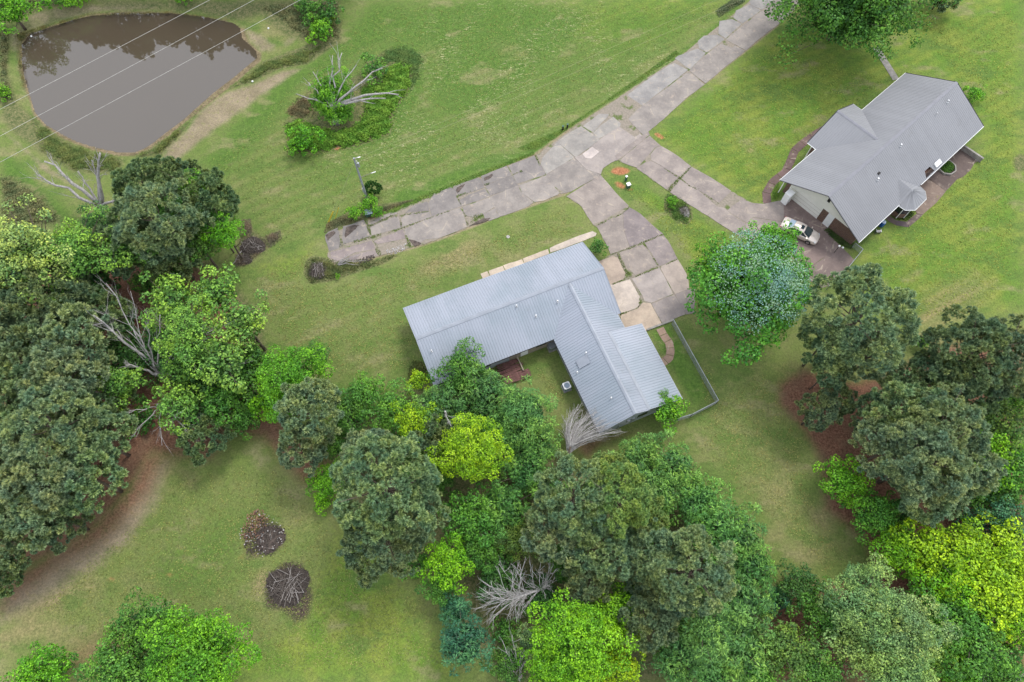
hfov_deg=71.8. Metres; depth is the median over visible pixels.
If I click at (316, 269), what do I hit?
brush pile
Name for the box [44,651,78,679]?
leafy tree
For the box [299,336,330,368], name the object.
leafy tree
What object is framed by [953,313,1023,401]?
pine tree
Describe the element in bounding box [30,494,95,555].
pine tree
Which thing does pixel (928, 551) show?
leafy tree
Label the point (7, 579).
pine tree
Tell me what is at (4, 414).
pine tree
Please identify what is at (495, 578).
leafy tree
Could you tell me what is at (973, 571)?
leafy tree
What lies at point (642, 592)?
pine tree
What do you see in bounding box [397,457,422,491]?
leafy tree
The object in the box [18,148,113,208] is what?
dead tree
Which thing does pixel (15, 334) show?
pine tree
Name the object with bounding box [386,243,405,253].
rubble
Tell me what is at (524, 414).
feathery tree
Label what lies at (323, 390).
pine tree
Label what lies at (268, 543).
debris pile
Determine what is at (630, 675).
leafy tree
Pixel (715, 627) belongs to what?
feathery tree
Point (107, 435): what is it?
pine tree
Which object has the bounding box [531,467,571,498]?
leafy tree
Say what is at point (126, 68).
power line
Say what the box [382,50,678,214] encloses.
tall grass
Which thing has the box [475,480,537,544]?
feathery tree
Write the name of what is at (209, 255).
leafy tree
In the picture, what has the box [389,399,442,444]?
leafy tree
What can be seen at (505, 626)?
leafy tree
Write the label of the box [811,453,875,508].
leafy tree
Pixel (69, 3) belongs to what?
shrub
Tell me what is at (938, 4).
pine tree
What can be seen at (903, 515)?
leafy tree
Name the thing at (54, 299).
oak tree
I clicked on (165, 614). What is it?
leafy tree
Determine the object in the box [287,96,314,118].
brush pile
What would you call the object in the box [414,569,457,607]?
leafy tree
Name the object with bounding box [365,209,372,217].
transformer box
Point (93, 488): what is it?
pine tree
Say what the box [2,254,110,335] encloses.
pine tree
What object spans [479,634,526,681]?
leafy tree
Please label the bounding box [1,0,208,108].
power line
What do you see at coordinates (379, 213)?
shrub
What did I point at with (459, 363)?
leafy tree
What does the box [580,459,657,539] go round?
pine tree
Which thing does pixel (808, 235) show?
parked car
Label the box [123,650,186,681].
leafy tree
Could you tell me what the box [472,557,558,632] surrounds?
dead tree
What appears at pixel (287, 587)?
brush pile
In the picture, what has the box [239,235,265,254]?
brush pile
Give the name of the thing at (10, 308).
pine tree
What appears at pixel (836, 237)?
border plants
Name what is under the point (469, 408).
leafy tree
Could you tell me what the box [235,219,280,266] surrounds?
scrub
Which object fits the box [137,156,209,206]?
pine tree
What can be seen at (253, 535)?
charred litter
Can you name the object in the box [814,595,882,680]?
leafy tree
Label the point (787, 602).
feathery tree
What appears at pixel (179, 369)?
oak tree
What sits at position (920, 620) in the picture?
leafy tree
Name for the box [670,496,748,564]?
feathery tree
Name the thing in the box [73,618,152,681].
leafy tree
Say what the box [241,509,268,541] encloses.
clay clods
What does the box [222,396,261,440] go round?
leafy tree
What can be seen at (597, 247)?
shrub
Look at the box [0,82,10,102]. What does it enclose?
shrub
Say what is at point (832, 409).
pine tree
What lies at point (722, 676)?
feathery tree
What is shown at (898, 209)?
window
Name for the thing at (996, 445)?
leafy tree
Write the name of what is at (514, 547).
leafy tree
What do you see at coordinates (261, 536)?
rubble
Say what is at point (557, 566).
leafy tree
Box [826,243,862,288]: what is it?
chain link fence
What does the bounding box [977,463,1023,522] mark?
leafy tree
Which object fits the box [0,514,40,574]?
pine tree
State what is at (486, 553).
leafy tree
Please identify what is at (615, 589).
leafy tree
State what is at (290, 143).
shrub
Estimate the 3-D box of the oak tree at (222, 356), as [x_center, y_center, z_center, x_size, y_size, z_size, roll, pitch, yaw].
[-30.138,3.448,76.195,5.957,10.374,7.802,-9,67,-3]
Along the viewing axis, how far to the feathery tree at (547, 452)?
72.73 m
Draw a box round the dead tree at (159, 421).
[125,404,202,449]
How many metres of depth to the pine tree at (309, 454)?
70.79 m
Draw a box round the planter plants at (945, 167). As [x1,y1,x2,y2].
[940,161,953,172]
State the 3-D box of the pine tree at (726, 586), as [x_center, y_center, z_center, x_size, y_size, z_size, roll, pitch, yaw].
[16.119,21.673,66.074,8.284,13.762,8.136,-8,67,-3]
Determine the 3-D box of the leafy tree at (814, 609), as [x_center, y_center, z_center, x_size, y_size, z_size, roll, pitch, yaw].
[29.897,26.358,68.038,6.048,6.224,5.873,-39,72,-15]
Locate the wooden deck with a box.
[496,356,530,384]
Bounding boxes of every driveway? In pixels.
[566,175,694,330]
[615,132,853,287]
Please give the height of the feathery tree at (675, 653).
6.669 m
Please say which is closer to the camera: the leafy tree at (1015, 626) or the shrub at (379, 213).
the leafy tree at (1015, 626)
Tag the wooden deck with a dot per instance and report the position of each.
(522, 372)
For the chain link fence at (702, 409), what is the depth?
80.23 m
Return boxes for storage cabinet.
[780,189,794,204]
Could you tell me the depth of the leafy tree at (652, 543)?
71.29 m
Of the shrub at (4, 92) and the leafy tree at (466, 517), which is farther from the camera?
the shrub at (4, 92)
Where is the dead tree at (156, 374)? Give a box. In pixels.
[84,274,249,387]
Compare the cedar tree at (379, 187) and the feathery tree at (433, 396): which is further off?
the cedar tree at (379, 187)
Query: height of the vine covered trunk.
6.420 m
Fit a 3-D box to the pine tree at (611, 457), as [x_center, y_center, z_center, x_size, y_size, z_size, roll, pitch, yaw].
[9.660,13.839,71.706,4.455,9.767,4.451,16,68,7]
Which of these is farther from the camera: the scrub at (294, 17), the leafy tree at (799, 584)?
the scrub at (294, 17)
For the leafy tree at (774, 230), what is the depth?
78.95 m
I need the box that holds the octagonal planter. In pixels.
[938,160,956,174]
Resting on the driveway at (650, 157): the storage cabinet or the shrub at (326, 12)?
the storage cabinet
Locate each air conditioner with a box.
[547,341,556,352]
[561,381,571,392]
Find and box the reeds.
[15,11,223,87]
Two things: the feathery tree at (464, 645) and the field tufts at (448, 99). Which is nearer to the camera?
the feathery tree at (464, 645)
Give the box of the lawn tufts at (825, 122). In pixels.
[623,7,1018,317]
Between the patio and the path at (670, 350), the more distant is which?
the patio
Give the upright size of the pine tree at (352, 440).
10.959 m
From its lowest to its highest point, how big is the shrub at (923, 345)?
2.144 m
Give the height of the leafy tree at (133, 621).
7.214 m
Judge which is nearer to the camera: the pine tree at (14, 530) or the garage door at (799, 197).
the pine tree at (14, 530)
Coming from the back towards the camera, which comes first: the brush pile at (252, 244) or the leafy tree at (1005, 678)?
the brush pile at (252, 244)
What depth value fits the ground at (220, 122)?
87.44 m
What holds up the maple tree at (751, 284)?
on the ground at (220, 122)
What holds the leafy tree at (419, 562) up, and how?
on the ground at (220, 122)
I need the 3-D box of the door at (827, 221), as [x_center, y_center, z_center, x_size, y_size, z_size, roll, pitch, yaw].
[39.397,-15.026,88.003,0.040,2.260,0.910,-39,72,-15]
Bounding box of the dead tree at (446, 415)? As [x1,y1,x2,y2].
[444,411,455,425]
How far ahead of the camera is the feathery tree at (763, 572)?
67.70 m
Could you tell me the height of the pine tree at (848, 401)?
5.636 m
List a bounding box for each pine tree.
[0,274,48,351]
[0,318,76,406]
[0,356,66,429]
[0,379,103,473]
[0,406,54,486]
[0,422,94,519]
[0,452,41,522]
[0,472,83,554]
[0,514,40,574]
[0,548,24,598]
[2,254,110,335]
[10,339,110,421]
[23,301,124,378]
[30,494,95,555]
[33,430,128,516]
[63,289,138,353]
[65,403,138,476]
[70,378,138,430]
[88,205,169,280]
[110,154,176,223]
[112,177,216,265]
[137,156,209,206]
[139,225,208,288]
[166,166,240,235]
[171,409,236,466]
[273,377,344,444]
[276,421,334,477]
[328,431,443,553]
[335,490,428,588]
[339,428,400,486]
[389,480,450,544]
[407,408,459,465]
[518,495,583,568]
[529,448,618,541]
[561,554,613,605]
[570,518,643,584]
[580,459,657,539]
[591,450,633,489]
[617,589,679,653]
[618,517,687,586]
[621,493,669,535]
[623,555,658,598]
[640,567,701,627]
[644,523,740,616]
[793,388,843,432]
[796,318,852,367]
[800,262,922,373]
[809,356,853,389]
[817,384,857,417]
[844,327,908,387]
[848,407,928,483]
[849,389,900,441]
[861,370,955,447]
[873,412,980,510]
[887,462,969,527]
[893,348,967,413]
[895,381,993,468]
[917,426,1008,509]
[918,304,1023,397]
[923,354,999,426]
[929,0,960,12]
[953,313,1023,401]
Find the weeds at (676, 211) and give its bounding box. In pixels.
[664,193,692,223]
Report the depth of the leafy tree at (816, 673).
64.78 m
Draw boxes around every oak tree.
[0,192,77,292]
[0,242,53,311]
[22,204,117,287]
[39,278,89,322]
[94,372,105,392]
[96,366,147,410]
[100,225,158,267]
[138,291,219,379]
[139,270,197,333]
[143,378,207,435]
[158,347,209,390]
[184,261,247,318]
[188,381,242,428]
[196,326,254,393]
[211,288,269,350]
[513,622,544,658]
[654,393,689,434]
[658,387,668,402]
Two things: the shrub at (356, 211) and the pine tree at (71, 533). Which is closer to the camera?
the pine tree at (71, 533)
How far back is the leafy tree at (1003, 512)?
70.50 m
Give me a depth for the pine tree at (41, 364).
70.19 m
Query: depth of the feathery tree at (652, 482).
70.84 m
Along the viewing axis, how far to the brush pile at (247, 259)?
87.26 m
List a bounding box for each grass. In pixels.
[31,45,323,173]
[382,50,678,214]
[770,184,780,200]
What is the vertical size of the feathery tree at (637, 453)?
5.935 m
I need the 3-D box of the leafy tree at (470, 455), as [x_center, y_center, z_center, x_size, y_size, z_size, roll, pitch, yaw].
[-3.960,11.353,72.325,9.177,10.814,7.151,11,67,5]
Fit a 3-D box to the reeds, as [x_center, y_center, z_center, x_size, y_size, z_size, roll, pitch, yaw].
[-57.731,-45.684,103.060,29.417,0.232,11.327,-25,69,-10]
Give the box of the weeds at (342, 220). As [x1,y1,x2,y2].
[324,199,413,232]
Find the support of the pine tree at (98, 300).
on the ground at (220, 122)
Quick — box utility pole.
[353,157,375,200]
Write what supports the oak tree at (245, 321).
on the ground at (220, 122)
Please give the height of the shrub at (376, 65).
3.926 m
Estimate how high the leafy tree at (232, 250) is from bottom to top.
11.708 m
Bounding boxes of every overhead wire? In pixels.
[362,0,739,160]
[363,3,708,155]
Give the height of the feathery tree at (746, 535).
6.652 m
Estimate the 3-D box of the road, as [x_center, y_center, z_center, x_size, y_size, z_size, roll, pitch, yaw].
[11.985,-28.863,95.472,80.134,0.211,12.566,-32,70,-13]
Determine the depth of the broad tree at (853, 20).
92.18 m
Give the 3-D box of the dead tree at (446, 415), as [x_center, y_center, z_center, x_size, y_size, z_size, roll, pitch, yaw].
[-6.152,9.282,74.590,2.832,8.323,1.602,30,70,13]
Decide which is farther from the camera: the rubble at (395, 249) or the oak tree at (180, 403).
the rubble at (395, 249)
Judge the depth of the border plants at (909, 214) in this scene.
89.42 m
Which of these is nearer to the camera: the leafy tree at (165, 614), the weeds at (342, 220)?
the leafy tree at (165, 614)
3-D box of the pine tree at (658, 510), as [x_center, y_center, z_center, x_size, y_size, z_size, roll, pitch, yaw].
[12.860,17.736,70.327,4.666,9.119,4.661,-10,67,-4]
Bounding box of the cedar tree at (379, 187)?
[364,180,382,197]
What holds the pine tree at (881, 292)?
on the ground at (220, 122)
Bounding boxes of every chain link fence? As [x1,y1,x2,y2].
[672,320,718,420]
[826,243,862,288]
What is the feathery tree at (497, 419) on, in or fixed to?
on the ground at (220, 122)
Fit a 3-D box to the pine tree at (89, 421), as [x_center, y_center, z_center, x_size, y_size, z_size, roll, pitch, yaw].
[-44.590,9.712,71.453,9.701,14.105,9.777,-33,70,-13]
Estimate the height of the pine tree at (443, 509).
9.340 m
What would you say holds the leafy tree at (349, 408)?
on the ground at (220, 122)
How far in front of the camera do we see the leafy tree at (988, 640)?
64.44 m
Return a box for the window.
[894,206,902,213]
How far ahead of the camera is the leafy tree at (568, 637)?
62.25 m
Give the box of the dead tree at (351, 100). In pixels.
[297,45,399,125]
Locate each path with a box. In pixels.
[657,327,674,364]
[762,126,821,202]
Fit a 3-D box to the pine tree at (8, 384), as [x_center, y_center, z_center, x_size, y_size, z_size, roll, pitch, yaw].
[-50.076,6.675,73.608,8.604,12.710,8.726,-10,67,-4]
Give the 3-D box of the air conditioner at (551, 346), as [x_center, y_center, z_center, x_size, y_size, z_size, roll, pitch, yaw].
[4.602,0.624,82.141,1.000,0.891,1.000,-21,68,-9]
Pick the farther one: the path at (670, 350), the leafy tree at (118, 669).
the path at (670, 350)
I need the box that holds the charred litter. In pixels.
[244,518,285,555]
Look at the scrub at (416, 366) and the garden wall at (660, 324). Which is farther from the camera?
the garden wall at (660, 324)
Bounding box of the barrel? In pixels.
[878,220,885,226]
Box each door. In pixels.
[789,185,822,217]
[822,213,834,226]
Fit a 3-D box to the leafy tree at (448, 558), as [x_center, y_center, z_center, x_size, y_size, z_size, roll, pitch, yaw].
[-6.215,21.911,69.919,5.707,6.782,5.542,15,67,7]
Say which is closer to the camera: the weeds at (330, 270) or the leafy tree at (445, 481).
the leafy tree at (445, 481)
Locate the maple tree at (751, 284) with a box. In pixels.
[684,229,815,367]
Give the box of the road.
[325,0,797,263]
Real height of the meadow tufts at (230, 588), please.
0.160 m
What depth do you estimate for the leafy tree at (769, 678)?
65.27 m
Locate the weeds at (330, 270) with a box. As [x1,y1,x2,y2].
[304,254,396,282]
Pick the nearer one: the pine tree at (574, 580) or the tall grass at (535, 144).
the pine tree at (574, 580)
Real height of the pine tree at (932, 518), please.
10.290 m
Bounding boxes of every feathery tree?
[412,382,472,439]
[438,587,471,634]
[439,597,495,675]
[443,362,519,421]
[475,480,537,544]
[476,403,525,463]
[490,436,554,499]
[493,374,558,447]
[509,426,563,477]
[607,432,664,477]
[626,467,687,528]
[636,620,705,681]
[649,429,703,491]
[659,472,734,527]
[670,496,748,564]
[674,585,750,675]
[674,648,737,681]
[702,555,779,633]
[702,617,784,681]
[712,500,767,577]
[715,536,779,617]
[760,583,791,618]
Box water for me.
[22,13,256,152]
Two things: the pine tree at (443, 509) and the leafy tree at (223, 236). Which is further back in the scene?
the leafy tree at (223, 236)
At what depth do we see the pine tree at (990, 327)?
69.49 m
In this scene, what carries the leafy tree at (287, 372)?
on the ground at (220, 122)
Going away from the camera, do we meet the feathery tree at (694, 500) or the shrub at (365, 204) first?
the feathery tree at (694, 500)
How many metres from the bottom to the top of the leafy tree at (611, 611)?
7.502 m
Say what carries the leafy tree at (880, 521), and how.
on the ground at (220, 122)
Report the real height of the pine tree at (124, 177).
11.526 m
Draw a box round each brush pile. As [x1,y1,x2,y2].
[235,254,252,264]
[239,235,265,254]
[262,563,312,608]
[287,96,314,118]
[308,261,325,279]
[678,206,690,217]
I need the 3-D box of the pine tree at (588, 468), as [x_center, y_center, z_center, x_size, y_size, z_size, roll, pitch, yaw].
[5.855,15.486,68.584,8.253,14.218,8.318,12,67,6]
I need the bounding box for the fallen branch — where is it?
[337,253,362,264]
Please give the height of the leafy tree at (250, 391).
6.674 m
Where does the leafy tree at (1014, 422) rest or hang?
on the ground at (220, 122)
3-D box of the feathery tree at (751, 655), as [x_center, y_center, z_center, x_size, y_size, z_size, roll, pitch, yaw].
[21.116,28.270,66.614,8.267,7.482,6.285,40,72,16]
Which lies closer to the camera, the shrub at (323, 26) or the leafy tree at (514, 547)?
the leafy tree at (514, 547)
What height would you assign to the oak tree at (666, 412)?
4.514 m
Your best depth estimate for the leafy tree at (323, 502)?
73.95 m
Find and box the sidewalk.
[481,231,596,277]
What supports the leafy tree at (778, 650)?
on the ground at (220, 122)
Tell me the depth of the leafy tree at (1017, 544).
68.21 m
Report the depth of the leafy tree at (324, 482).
72.94 m
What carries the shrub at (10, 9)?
on the ground at (220, 122)
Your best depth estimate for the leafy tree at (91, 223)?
84.66 m
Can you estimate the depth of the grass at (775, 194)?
90.98 m
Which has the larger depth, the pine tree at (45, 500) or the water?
the water
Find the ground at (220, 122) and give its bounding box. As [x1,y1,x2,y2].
[0,0,1023,681]
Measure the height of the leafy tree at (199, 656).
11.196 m
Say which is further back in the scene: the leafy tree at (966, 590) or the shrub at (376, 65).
the shrub at (376, 65)
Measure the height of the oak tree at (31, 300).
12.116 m
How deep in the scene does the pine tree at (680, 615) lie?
64.00 m
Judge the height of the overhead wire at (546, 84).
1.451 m
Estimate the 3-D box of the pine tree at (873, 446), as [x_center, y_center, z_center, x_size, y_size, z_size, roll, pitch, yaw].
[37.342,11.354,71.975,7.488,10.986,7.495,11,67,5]
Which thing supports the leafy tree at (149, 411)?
on the ground at (220, 122)
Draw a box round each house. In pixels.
[403,242,682,433]
[778,73,983,244]
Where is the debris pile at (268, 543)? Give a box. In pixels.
[253,524,285,553]
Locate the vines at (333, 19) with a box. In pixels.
[312,14,336,41]
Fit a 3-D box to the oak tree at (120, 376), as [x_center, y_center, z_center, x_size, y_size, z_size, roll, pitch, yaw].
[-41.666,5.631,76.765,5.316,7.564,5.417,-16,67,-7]
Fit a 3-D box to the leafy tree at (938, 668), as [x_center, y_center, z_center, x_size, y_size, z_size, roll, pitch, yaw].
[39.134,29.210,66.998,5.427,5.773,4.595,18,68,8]
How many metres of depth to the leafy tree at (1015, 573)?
66.84 m
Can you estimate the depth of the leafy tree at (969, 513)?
72.21 m
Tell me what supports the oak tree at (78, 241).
on the ground at (220, 122)
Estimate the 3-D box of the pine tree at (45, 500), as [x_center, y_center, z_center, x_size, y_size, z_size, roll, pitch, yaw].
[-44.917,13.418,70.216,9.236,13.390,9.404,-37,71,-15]
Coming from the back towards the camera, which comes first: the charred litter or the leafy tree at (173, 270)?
the leafy tree at (173, 270)
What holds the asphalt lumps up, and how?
on the road
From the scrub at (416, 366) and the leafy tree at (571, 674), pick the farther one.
the scrub at (416, 366)
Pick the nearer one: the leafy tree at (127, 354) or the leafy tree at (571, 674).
the leafy tree at (571, 674)
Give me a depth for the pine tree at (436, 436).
72.35 m
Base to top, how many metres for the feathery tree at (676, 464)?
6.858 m
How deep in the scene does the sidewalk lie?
87.59 m
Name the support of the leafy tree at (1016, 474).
on the ground at (220, 122)
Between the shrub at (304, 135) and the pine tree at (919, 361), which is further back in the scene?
the shrub at (304, 135)
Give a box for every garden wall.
[647,319,673,330]
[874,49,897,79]
[960,145,983,162]
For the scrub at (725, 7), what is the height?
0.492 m
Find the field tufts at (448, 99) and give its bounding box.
[210,2,715,253]
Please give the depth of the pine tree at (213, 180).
79.93 m
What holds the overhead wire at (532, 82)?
attached to the utility pole
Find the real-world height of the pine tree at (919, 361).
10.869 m
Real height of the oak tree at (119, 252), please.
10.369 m
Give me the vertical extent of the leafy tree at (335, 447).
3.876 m
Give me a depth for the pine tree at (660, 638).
63.21 m
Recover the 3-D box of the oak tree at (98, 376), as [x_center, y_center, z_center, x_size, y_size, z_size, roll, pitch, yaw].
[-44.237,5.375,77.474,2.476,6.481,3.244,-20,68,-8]
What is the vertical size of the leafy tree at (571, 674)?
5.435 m
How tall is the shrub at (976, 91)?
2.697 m
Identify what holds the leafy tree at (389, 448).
on the ground at (220, 122)
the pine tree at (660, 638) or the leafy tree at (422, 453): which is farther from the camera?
the leafy tree at (422, 453)
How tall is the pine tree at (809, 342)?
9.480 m
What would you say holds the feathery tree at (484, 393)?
on the ground at (220, 122)
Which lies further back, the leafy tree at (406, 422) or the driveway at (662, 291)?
the driveway at (662, 291)
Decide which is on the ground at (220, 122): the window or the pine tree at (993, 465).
the pine tree at (993, 465)
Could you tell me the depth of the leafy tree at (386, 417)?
74.63 m
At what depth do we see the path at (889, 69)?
99.34 m
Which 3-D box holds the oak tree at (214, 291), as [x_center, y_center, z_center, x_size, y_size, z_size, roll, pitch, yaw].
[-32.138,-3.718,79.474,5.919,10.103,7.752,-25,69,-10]
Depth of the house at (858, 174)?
88.48 m
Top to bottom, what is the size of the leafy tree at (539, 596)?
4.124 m
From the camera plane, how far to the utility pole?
86.36 m
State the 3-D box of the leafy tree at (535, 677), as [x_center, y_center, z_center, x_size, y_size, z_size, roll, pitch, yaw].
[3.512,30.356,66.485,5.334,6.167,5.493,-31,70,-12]
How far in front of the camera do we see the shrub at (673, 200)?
89.44 m
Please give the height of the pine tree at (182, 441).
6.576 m
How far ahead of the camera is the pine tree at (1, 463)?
67.44 m
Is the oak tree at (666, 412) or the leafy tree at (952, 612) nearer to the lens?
the leafy tree at (952, 612)
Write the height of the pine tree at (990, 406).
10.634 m
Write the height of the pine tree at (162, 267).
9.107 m
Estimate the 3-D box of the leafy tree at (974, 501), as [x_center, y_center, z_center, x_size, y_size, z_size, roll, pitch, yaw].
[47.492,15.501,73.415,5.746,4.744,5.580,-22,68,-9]
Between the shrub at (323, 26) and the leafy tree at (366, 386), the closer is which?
the leafy tree at (366, 386)
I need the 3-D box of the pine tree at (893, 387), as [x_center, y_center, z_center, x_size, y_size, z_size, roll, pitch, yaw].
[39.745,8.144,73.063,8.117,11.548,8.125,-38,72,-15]
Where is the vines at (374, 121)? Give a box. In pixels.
[283,61,412,152]
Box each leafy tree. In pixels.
[0,640,71,681]
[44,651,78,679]
[46,249,121,300]
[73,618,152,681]
[75,200,115,237]
[103,324,162,388]
[103,586,175,662]
[120,305,205,372]
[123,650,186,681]
[124,393,163,438]
[127,268,163,300]
[135,225,171,248]
[135,603,262,681]
[141,605,199,667]
[143,257,196,292]
[150,189,187,226]
[155,336,244,410]
[161,166,205,204]
[175,224,222,267]
[194,191,234,252]
[199,345,273,410]
[200,207,246,258]
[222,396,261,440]
[239,338,267,377]
[248,377,291,421]
[253,343,335,422]
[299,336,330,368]
[304,460,343,499]
[313,491,336,516]
[314,425,346,462]
[316,384,371,435]
[340,370,385,414]
[355,377,415,437]
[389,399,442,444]
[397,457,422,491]
[399,544,435,581]
[406,368,431,395]
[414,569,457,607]
[415,531,475,595]
[417,433,448,464]
[423,462,457,497]
[424,411,514,483]
[426,336,489,398]
[437,481,504,549]
[440,388,503,445]
[458,526,505,574]
[476,548,532,607]
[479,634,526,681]
[486,614,521,646]
[493,516,539,562]
[515,638,567,681]
[516,571,564,616]
[524,587,638,681]
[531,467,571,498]
[546,543,590,583]
[558,660,601,681]
[588,632,646,681]
[590,582,645,649]
[600,511,647,555]
[611,578,656,619]
[640,515,671,548]
[694,242,738,285]
[736,219,801,266]
[739,651,785,681]
[747,612,822,681]
[775,557,827,609]
[780,630,846,681]
[784,575,852,640]
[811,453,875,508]
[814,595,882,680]
[815,551,915,661]
[839,487,902,546]
[848,620,944,681]
[858,581,962,670]
[868,520,927,579]
[874,490,919,538]
[888,517,978,600]
[900,574,993,665]
[911,546,985,618]
[925,626,962,681]
[927,516,1013,599]
[933,648,996,681]
[937,546,1023,644]
[940,591,1021,680]
[951,474,997,521]
[952,504,996,540]
[956,639,1023,681]
[967,396,1023,467]
[971,510,1023,589]
[974,429,1023,493]
[974,493,1023,547]
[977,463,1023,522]
[980,590,1023,654]
[986,424,1023,494]
[995,371,1023,421]
[996,557,1023,612]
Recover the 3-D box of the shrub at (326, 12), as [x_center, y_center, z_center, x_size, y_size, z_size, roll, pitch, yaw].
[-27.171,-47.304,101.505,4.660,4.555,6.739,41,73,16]
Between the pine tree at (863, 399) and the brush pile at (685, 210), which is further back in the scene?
the brush pile at (685, 210)
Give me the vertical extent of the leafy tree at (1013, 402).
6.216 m
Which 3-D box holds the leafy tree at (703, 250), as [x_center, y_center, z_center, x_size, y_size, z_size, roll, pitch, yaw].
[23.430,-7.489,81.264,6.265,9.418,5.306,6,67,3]
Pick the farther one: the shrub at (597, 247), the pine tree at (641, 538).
the shrub at (597, 247)
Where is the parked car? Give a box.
[780,216,819,244]
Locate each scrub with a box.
[0,0,340,226]
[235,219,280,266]
[407,360,428,382]
[715,0,744,16]
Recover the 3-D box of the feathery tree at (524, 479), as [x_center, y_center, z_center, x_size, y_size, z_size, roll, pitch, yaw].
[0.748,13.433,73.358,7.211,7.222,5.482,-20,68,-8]
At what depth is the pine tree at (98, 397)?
74.17 m
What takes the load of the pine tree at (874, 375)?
on the ground at (220, 122)
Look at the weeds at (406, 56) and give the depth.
100.43 m
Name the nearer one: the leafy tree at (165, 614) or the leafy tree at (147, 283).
the leafy tree at (165, 614)
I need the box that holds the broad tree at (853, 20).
[762,0,962,68]
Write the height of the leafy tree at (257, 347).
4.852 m
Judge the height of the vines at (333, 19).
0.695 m
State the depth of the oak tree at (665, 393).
76.85 m
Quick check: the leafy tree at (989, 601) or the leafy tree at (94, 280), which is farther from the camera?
the leafy tree at (94, 280)
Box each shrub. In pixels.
[0,0,42,34]
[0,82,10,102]
[40,0,90,9]
[175,0,192,4]
[284,124,325,155]
[284,136,308,155]
[293,0,317,20]
[301,0,344,28]
[305,13,333,44]
[344,202,363,220]
[360,52,387,86]
[360,193,377,214]
[371,206,384,217]
[588,237,608,255]
[666,196,678,208]
[910,337,929,352]
[962,84,987,101]
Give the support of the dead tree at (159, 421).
on the ground at (220, 122)
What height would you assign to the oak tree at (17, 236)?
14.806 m
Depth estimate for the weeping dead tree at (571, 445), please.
74.93 m
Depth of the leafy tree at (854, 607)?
64.29 m
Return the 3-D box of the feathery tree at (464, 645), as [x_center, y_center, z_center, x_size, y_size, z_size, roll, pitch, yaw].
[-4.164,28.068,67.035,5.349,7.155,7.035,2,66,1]
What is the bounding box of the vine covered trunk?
[308,65,355,125]
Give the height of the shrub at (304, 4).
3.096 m
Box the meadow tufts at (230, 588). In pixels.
[39,462,463,676]
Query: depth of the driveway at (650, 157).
90.34 m
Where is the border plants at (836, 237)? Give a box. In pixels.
[824,227,853,248]
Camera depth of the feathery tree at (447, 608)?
68.30 m
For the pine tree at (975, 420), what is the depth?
67.03 m
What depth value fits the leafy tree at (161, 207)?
78.08 m
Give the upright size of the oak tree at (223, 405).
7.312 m
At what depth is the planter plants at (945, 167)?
92.12 m
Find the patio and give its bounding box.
[886,149,976,226]
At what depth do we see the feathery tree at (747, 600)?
65.94 m
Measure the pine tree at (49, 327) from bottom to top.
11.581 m
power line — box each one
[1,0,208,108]
[6,2,295,158]
[6,3,247,132]
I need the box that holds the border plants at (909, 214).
[891,211,915,220]
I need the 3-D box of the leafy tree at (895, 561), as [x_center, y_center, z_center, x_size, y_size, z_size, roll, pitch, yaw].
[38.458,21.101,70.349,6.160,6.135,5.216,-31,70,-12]
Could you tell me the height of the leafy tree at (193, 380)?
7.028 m
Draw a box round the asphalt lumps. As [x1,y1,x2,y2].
[357,254,374,263]
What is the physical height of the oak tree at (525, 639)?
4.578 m
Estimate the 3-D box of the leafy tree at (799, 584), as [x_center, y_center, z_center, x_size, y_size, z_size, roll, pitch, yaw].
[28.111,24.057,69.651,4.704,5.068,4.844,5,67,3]
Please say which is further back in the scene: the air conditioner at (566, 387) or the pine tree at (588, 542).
the air conditioner at (566, 387)
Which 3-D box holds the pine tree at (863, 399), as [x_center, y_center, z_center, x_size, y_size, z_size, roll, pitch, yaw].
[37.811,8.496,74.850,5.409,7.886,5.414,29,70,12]
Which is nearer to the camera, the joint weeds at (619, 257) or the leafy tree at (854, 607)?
the leafy tree at (854, 607)
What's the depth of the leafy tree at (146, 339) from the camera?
78.79 m
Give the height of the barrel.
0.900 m
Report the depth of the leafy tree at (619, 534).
71.56 m
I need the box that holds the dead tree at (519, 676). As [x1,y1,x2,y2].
[498,630,531,680]
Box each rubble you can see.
[239,513,283,556]
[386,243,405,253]
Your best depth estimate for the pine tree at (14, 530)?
65.96 m
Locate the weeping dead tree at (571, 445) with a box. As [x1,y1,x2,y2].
[557,404,626,470]
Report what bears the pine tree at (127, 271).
on the ground at (220, 122)
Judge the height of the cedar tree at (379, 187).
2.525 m
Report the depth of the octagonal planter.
92.01 m
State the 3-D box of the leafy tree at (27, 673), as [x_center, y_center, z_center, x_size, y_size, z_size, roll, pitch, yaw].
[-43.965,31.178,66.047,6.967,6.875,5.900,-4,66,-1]
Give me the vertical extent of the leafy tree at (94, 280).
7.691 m
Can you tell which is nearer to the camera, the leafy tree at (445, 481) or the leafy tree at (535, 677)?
the leafy tree at (535, 677)
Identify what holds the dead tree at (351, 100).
on the ground at (220, 122)
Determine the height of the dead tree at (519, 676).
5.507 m
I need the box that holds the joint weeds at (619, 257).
[339,155,712,314]
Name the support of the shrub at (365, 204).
on the ground at (220, 122)
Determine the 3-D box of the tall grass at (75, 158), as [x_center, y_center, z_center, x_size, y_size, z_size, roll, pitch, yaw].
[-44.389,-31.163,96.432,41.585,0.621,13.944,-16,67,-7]
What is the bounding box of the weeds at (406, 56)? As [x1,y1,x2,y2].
[375,44,423,89]
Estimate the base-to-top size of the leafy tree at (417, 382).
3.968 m
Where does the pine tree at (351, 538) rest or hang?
on the ground at (220, 122)
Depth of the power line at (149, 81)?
86.71 m

